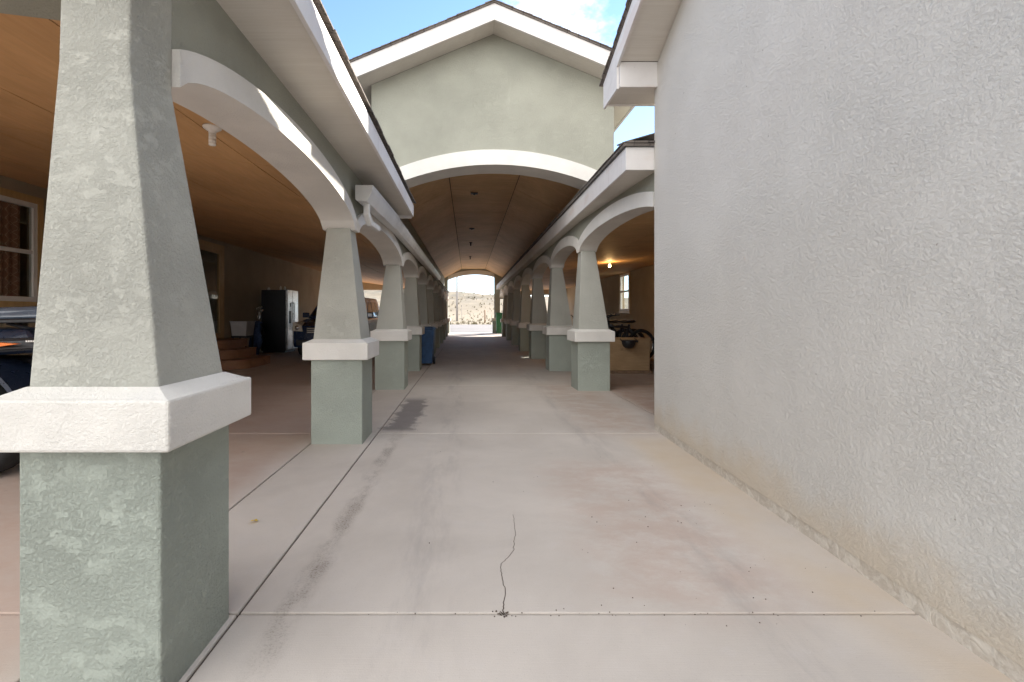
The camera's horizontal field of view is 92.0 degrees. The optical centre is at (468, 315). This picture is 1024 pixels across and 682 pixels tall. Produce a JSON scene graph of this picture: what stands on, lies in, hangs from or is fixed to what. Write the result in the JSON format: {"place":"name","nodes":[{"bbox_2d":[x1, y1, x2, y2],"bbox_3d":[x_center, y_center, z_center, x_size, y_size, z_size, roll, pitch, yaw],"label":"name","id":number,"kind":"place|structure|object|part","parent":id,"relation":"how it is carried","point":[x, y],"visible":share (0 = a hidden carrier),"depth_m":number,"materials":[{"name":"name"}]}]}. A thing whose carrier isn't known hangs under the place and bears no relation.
{"place":"outdoors","nodes":[
{"label":"outdoors","id":0,"kind":"place"},
{"bbox_2d":[231,335,253,346],"bbox_3d":[-6.620,0.892,14.475,0.440,0.615,0.510,0,0,0],"label":"stand","id":1,"kind":"object","parent":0,"point":[249,336],"visible":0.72,"depth_m":14.29,"materials":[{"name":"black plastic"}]},
{"bbox_2d":[229,321,255,335],"bbox_3d":[-6.620,0.367,14.475,0.520,0.425,0.590,0,0,0],"label":"storage tub","id":2,"kind":"object","parent":1,"relation":"on","point":[242,328],"visible":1,"depth_m":14.22,"materials":[{"name":"grey plastic"}]},
{"bbox_2d":[450,325,491,331],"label":"gravel road","id":3,"kind":"structure","parent":0,"point":[470,328],"depth_m":39.59,"materials":[{"name":"beige gravel"}]},
{"bbox_2d":[321,0,653,297],"label":"sky","id":4,"kind":"structure","parent":0,"point":[362,26],"materials":[{"name":"blue"}]},
{"bbox_2d":[364,290,627,324],"bbox_3d":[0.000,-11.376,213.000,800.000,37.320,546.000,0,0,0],"label":"sandy ground","id":5,"kind":"structure","parent":0,"point":[470,303],"depth_m":137.47,"materials":[{"name":"beige sand"}]},
{"bbox_2d":[380,290,502,324],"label":"dry grass","id":6,"kind":"structure","parent":5,"relation":"on","point":[475,323],"depth_m":91.97,"materials":[{"name":"beige plant"}]},
{"bbox_2d":[456,277,457,320],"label":"utility pole","id":7,"kind":"object","parent":5,"relation":"on","point":[456,298],"visible":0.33,"depth_m":73.86,"materials":[{"name":"grey wood"}]},
{"bbox_2d":[0,332,1013,681],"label":"concrete floor","id":8,"kind":"structure","parent":0,"point":[452,502],"depth_m":2.45,"materials":[{"name":"beige concrete"}]},
{"bbox_2d":[0,306,36,471],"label":"car","id":9,"kind":"object","parent":8,"relation":"on","point":[15,370],"visible":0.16,"depth_m":3.75,"materials":[{"name":"metal"}]},
{"bbox_2d":[0,0,250,681],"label":"tapered column","id":10,"kind":"structure","parent":8,"relation":"on","point":[125,408],"depth_m":1.57,"materials":[{"name":"green paint"}]},
{"bbox_2d":[0,0,449,354],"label":"house","id":11,"kind":"structure","parent":8,"relation":"on","point":[258,225],"depth_m":5.11,"materials":[{"name":"paint"}]},
{"bbox_2d":[0,187,43,306],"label":"window","id":12,"kind":"structure","parent":11,"relation":"in","point":[11,201],"depth_m":7.60,"materials":[{"name":"white paint"}]},
{"bbox_2d":[198,239,223,337],"bbox_3d":[-6.900,-0.620,12.625,0.100,2.680,2.530,0,0,0],"label":"glazed door","id":13,"kind":"structure","parent":11,"relation":"in","point":[207,246],"depth_m":13.64,"materials":[{"name":"brown wood"}]},
{"bbox_2d":[202,123,221,145],"bbox_3d":[-1.775,-1.246,3.420,0.124,0.132,0.124,0,0,0],"label":"lamp holder","id":14,"kind":"object","parent":11,"relation":"attached to","point":[212,129],"visible":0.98,"depth_m":3.40,"materials":[{"name":"white paint"}]},
{"bbox_2d":[0,0,448,300],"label":"arched colonnade wall","id":15,"kind":"structure","parent":11,"relation":"attached to","point":[224,77],"depth_m":2.70,"materials":[{"name":"beige paint"}]},
{"bbox_2d":[216,338,270,369],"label":"steps","id":16,"kind":"structure","parent":8,"relation":"on","point":[234,353],"depth_m":11.69,"materials":[{"name":"wood"}]},
{"bbox_2d":[249,306,263,354],"bbox_3d":[-6.440,0.450,15.104,0.511,1.490,0.407,0,0,0],"label":"golf bag","id":17,"kind":"object","parent":8,"relation":"on","point":[258,329],"visible":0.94,"depth_m":14.98,"materials":[{"name":"blue fabric"}]},
{"bbox_2d":[261,290,297,352],"bbox_3d":[-6.258,0.175,16.490,0.923,2.050,0.980,0,0,0],"label":"refrigerator","id":18,"kind":"object","parent":8,"relation":"on","point":[279,314],"visible":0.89,"depth_m":16.00,"materials":[{"name":"black metal"}]},
{"bbox_3d":[-5.863,0.125,16.216,0.131,1.950,0.424,0,0,0],"label":"door","id":19,"kind":"part","parent":18,"relation":"part of","materials":[{"name":"silver metal"}]},
{"bbox_3d":[-5.863,0.125,16.711,0.131,1.950,0.534,0,0,0],"label":"door","id":20,"kind":"part","parent":18,"relation":"part of","materials":[{"name":"silver metal"}]},
{"bbox_2d":[292,298,378,355],"bbox_3d":[-4.050,0.290,16.205,2.200,1.820,4.710,0,0,0],"label":"suv","id":21,"kind":"object","parent":8,"relation":"on","point":[303,331],"visible":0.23,"depth_m":14.40,"materials":[{"name":"blue paint"}]},
{"bbox_2d":[302,228,378,443],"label":"tapered column","id":22,"kind":"structure","parent":8,"relation":"on","point":[340,350],"depth_m":4.61,"materials":[{"name":"green paint"}]},
{"bbox_2d":[370,265,411,389],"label":"tapered column","id":23,"kind":"structure","parent":8,"relation":"on","point":[391,333],"depth_m":8.00,"materials":[{"name":"green paint"}]},
{"bbox_2d":[404,277,424,370],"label":"tapered column","id":24,"kind":"structure","parent":8,"relation":"on","point":[412,307],"depth_m":10.70,"materials":[{"name":"green paint"}]},
{"bbox_2d":[418,284,431,325],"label":"tapered column","id":25,"kind":"structure","parent":8,"relation":"on","point":[423,305],"depth_m":13.13,"materials":[{"name":"green paint"}]},
{"bbox_2d":[422,326,436,363],"bbox_3d":[-1.090,0.732,12.073,0.600,0.934,0.686,0,0,0],"label":"wheelie bin","id":26,"kind":"object","parent":8,"relation":"on","point":[428,343],"visible":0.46,"depth_m":11.79,"materials":[{"name":"blue plastic"}]},
{"bbox_2d":[427,289,437,353],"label":"tapered column","id":27,"kind":"structure","parent":8,"relation":"on","point":[430,299],"depth_m":15.58,"materials":[{"name":"green paint"}]},
{"bbox_2d":[433,293,441,347],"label":"tapered column","id":28,"kind":"structure","parent":8,"relation":"on","point":[436,306],"depth_m":18.00,"materials":[{"name":"green paint"}]},
{"bbox_2d":[438,296,444,342],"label":"tapered column","id":29,"kind":"structure","parent":8,"relation":"on","point":[440,317],"depth_m":20.44,"materials":[{"name":"green paint"}]},
{"bbox_2d":[441,298,446,339],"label":"tapered column","id":30,"kind":"structure","parent":8,"relation":"on","point":[445,320],"depth_m":22.90,"materials":[{"name":"green paint"}]},
{"bbox_2d":[444,299,448,336],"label":"tapered column","id":31,"kind":"structure","parent":8,"relation":"on","point":[446,316],"depth_m":25.33,"materials":[{"name":"green paint"}]},
{"bbox_2d":[349,0,634,332],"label":"breezeway","id":32,"kind":"object","parent":8,"relation":"on","point":[497,105],"visible":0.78,"depth_m":7.90,"materials":[{"name":"beige paint"}]},
{"bbox_2d":[495,312,501,333],"bbox_3d":[1.780,0.424,28.323,0.400,1.219,0.586,0,0,0],"label":"wheelie bin","id":33,"kind":"object","parent":8,"relation":"on","point":[498,323],"visible":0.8,"depth_m":28.08,"materials":[{"name":"green plastic"}]},
{"bbox_2d":[500,295,507,336],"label":"tapered column","id":34,"kind":"structure","parent":8,"relation":"on","point":[504,310],"depth_m":25.34,"materials":[{"name":"green paint"}]},
{"bbox_2d":[504,293,512,339],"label":"tapered column","id":35,"kind":"structure","parent":8,"relation":"on","point":[509,314],"depth_m":22.45,"materials":[{"name":"green paint"}]},
{"bbox_2d":[510,289,520,344],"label":"tapered column","id":36,"kind":"structure","parent":8,"relation":"on","point":[515,317],"depth_m":19.55,"materials":[{"name":"green paint"}]},
{"bbox_2d":[517,285,530,350],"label":"tapered column","id":37,"kind":"structure","parent":8,"relation":"on","point":[525,309],"depth_m":16.64,"materials":[{"name":"green paint"}]},
{"bbox_2d":[527,278,546,358],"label":"tapered column","id":38,"kind":"structure","parent":8,"relation":"on","point":[535,325],"depth_m":13.72,"materials":[{"name":"green paint"}]},
{"bbox_2d":[542,268,572,370],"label":"tapered column","id":39,"kind":"structure","parent":8,"relation":"on","point":[558,343],"depth_m":10.68,"materials":[{"name":"green paint"}]},
{"bbox_2d":[496,133,654,351],"bbox_3d":[5.213,-0.790,17.184,7.175,4.080,24.032,0,0,0],"label":"carport","id":40,"kind":"object","parent":8,"relation":"on","point":[626,248],"visible":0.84,"depth_m":10.78,"materials":[{"name":"paint"}]},
{"bbox_2d":[500,173,653,297],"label":"arched colonnade wall","id":41,"kind":"structure","parent":40,"relation":"attached to","point":[592,231],"depth_m":7.63,"materials":[{"name":"beige paint"}]},
{"bbox_2d":[619,271,629,312],"bbox_3d":[5.814,-0.860,18.225,0.088,1.540,1.230,0,0,0],"label":"window","id":42,"kind":"structure","parent":40,"relation":"in","point":[621,275],"depth_m":18.40,"materials":[{"name":"white paint"}]},
{"bbox_2d":[567,251,614,390],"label":"tapered column","id":43,"kind":"structure","parent":8,"relation":"on","point":[590,335],"depth_m":7.90,"materials":[{"name":"green paint"}]},
{"bbox_2d":[368,451,860,625],"bbox_3d":[0.420,1.197,4.647,2.574,0.006,5.490,0,0,0],"label":"grit","id":44,"kind":"object","parent":8,"relation":"on","point":[503,613],"visible":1,"depth_m":1.98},
{"bbox_2d":[610,337,651,373],"bbox_3d":[3.270,0.838,10.550,1.100,0.725,0.660,0,0,0],"label":"plywood crate","id":45,"kind":"object","parent":8,"relation":"on","point":[635,359],"visible":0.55,"depth_m":10.25,"materials":[{"name":"brown wood"}]},
{"bbox_2d":[620,338,637,348],"bbox_3d":[3.300,0.571,10.120,0.341,0.219,0.267,0,0,0],"label":"helmet","id":46,"kind":"object","parent":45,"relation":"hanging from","point":[628,344],"visible":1,"depth_m":10.03,"materials":[{"name":"black plastic"}]},
{"bbox_2d":[599,0,1023,681],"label":"building","id":47,"kind":"structure","parent":8,"relation":"on","point":[839,278],"depth_m":2.31,"materials":[{"name":"grey paint"}]},
{"bbox_2d":[650,358,653,368],"bbox_3d":[3.350,1.103,11.775,1.900,0.195,1.650,0,0,0],"label":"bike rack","id":48,"kind":"object","parent":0,"point":[651,363],"visible":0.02,"depth_m":11.00,"materials":[{"name":"brown wood"}]},
{"bbox_2d":[607,320,637,336],"bbox_3d":[3.212,0.485,11.542,1.692,1.114,0.638,0,0,7],"label":"bicycle","id":49,"kind":"object","parent":48,"relation":"on","point":[613,329],"visible":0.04,"depth_m":11.61,"materials":[{"name":"black metal"}]},
{"bbox_2d":[606,313,644,337],"bbox_3d":[3.394,0.489,11.316,1.702,1.106,0.645,0,0,-6],"label":"bicycle","id":50,"kind":"object","parent":48,"relation":"on","point":[624,333],"visible":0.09,"depth_m":11.43,"materials":[{"name":"black metal"}]},
{"bbox_2d":[607,313,653,357],"bbox_3d":[3.490,0.486,11.175,1.693,1.111,0.640,0,0,2],"label":"bicycle","id":51,"kind":"object","parent":48,"relation":"on","point":[648,333],"visible":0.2,"depth_m":11.26,"materials":[{"name":"rubber"}]}
]}

